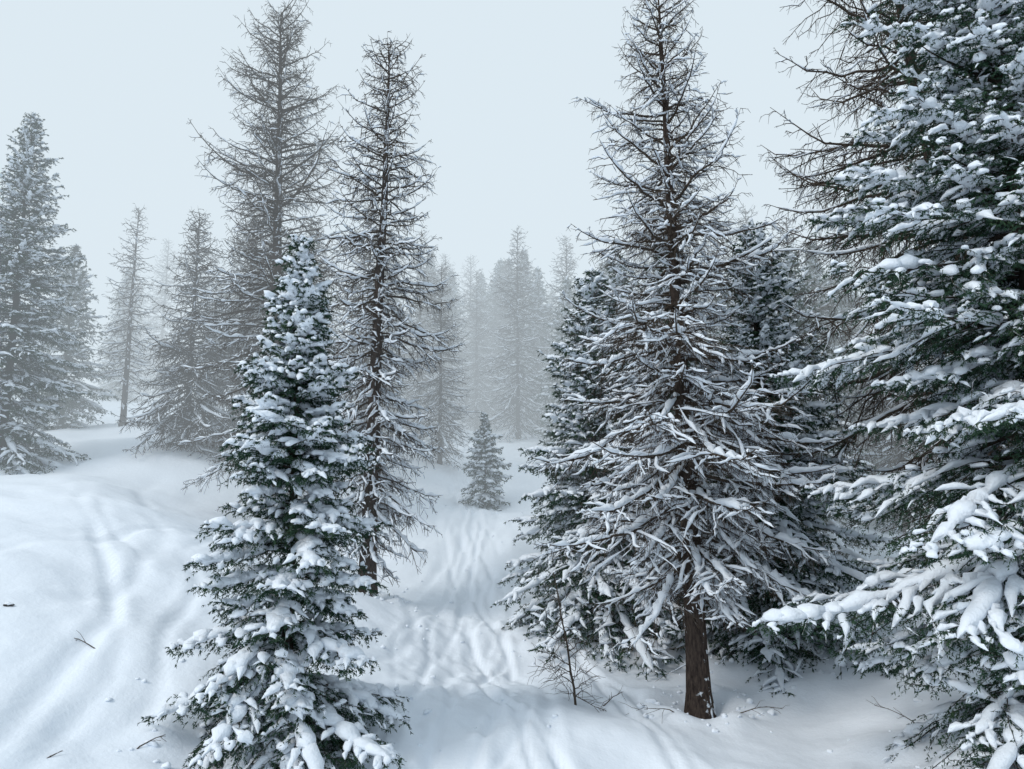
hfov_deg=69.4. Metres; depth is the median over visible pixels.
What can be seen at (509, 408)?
larch tree
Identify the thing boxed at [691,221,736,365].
larch tree
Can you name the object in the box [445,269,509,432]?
larch tree
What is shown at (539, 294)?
spruce tree
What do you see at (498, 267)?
spruce tree
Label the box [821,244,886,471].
spruce tree
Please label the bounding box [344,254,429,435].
spruce tree
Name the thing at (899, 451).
larch tree
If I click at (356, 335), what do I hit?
larch tree
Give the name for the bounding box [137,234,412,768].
spruce tree
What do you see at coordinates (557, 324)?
spruce tree
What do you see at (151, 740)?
fallen twig
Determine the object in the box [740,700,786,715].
fallen twig
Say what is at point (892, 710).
fallen twig
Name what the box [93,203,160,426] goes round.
larch tree
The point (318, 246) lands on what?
larch tree
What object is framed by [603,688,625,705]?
fallen twig
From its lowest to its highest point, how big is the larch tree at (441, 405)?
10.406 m
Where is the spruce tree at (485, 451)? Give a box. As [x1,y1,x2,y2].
[458,412,512,510]
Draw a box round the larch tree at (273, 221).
[170,0,374,519]
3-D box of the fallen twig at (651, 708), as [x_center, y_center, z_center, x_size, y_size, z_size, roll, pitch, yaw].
[2.493,5.848,13.238,1.093,0.377,0.515,1,-8,-5]
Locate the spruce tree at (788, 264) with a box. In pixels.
[755,245,891,570]
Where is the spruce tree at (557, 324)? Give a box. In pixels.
[530,276,579,455]
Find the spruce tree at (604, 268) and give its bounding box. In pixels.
[549,259,638,442]
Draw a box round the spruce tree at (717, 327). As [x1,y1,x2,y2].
[703,286,737,460]
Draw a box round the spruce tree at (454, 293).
[407,269,490,424]
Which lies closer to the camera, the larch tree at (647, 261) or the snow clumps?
the snow clumps
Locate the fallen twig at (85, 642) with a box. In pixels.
[74,630,95,648]
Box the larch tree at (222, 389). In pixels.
[173,204,272,455]
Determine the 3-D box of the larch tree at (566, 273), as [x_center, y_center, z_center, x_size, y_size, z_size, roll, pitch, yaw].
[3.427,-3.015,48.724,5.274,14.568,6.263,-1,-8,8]
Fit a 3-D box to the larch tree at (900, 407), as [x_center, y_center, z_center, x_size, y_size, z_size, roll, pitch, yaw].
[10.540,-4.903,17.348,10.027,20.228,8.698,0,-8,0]
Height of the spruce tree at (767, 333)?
13.520 m
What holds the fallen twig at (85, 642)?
on the snow ground
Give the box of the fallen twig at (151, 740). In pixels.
[137,734,166,748]
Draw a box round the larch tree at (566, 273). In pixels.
[529,236,584,437]
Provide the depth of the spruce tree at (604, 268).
41.18 m
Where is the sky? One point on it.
(116, 85)
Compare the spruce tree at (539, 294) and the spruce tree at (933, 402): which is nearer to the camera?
the spruce tree at (933, 402)
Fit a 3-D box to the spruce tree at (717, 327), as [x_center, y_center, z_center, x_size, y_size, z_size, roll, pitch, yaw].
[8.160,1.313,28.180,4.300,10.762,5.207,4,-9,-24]
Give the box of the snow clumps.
[105,504,960,768]
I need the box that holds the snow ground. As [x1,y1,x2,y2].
[0,395,1023,768]
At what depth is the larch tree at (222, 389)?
30.96 m
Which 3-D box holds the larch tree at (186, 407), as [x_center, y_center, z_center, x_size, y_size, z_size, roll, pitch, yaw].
[-12.837,-1.762,30.311,5.243,11.596,5.524,0,-8,0]
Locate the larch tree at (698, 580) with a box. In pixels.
[527,0,848,718]
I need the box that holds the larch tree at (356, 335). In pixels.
[328,193,422,478]
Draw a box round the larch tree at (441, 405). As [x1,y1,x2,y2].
[401,263,480,470]
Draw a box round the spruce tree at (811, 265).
[798,242,889,501]
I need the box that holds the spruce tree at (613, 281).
[526,249,666,594]
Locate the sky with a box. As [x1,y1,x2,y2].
[0,0,1008,399]
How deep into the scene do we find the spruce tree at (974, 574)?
10.54 m
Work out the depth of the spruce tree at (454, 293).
58.82 m
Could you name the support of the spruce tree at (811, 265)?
on the snow ground
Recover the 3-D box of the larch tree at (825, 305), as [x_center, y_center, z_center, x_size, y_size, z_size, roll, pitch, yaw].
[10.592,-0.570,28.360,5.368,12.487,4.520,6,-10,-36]
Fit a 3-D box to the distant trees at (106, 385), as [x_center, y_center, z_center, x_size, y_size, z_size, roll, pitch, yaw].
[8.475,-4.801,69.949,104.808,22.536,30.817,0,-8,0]
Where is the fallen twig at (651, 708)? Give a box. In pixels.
[620,702,673,717]
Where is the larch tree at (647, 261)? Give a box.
[632,212,697,366]
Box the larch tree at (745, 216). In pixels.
[705,203,784,329]
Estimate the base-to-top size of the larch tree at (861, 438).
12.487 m
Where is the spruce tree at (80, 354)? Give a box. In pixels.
[14,244,121,430]
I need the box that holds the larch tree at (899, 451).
[851,246,960,533]
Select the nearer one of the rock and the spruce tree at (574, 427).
the rock
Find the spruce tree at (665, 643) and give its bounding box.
[588,245,741,663]
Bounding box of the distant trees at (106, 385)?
[92,235,1018,425]
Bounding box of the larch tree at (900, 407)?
[753,0,1023,548]
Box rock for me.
[3,602,14,606]
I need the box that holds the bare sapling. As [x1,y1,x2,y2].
[527,570,628,714]
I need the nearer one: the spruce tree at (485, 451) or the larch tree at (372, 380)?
the larch tree at (372, 380)
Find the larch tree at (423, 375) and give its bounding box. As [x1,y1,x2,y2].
[383,230,470,442]
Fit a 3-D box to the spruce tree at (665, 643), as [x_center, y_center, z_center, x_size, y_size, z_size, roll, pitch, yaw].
[4.109,1.911,20.442,5.593,12.564,6.319,-4,-9,28]
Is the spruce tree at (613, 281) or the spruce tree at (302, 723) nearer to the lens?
the spruce tree at (302, 723)
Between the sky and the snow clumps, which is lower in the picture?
the snow clumps
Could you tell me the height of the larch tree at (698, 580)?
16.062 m
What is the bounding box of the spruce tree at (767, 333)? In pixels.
[665,217,901,696]
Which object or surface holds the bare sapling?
on the snow ground
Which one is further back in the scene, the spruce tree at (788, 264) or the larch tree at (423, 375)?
the larch tree at (423, 375)
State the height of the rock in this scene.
0.084 m
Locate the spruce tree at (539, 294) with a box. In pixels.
[502,266,555,434]
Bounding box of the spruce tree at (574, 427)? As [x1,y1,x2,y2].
[491,267,708,680]
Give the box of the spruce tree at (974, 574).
[746,0,1023,768]
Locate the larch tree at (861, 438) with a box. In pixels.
[835,237,930,491]
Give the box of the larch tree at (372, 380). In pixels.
[309,31,464,596]
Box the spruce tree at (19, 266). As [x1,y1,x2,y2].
[0,112,94,474]
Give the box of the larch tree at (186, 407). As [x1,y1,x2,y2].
[114,207,250,459]
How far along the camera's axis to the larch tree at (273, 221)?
25.83 m
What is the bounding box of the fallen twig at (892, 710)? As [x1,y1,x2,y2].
[867,698,913,722]
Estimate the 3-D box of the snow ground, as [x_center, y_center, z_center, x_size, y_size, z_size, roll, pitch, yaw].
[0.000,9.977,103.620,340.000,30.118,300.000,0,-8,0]
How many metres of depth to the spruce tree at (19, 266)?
28.64 m
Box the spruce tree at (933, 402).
[920,356,1013,521]
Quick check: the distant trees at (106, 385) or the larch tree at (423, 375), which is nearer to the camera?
the larch tree at (423, 375)
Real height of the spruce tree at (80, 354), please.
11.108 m
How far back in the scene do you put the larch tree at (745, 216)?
38.53 m
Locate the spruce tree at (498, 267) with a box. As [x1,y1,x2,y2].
[459,257,510,416]
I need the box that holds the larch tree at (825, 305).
[766,214,865,510]
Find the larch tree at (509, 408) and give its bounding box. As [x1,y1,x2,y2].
[479,225,555,442]
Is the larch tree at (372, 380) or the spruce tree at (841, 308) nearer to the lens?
the larch tree at (372, 380)
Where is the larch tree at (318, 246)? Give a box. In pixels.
[287,216,363,447]

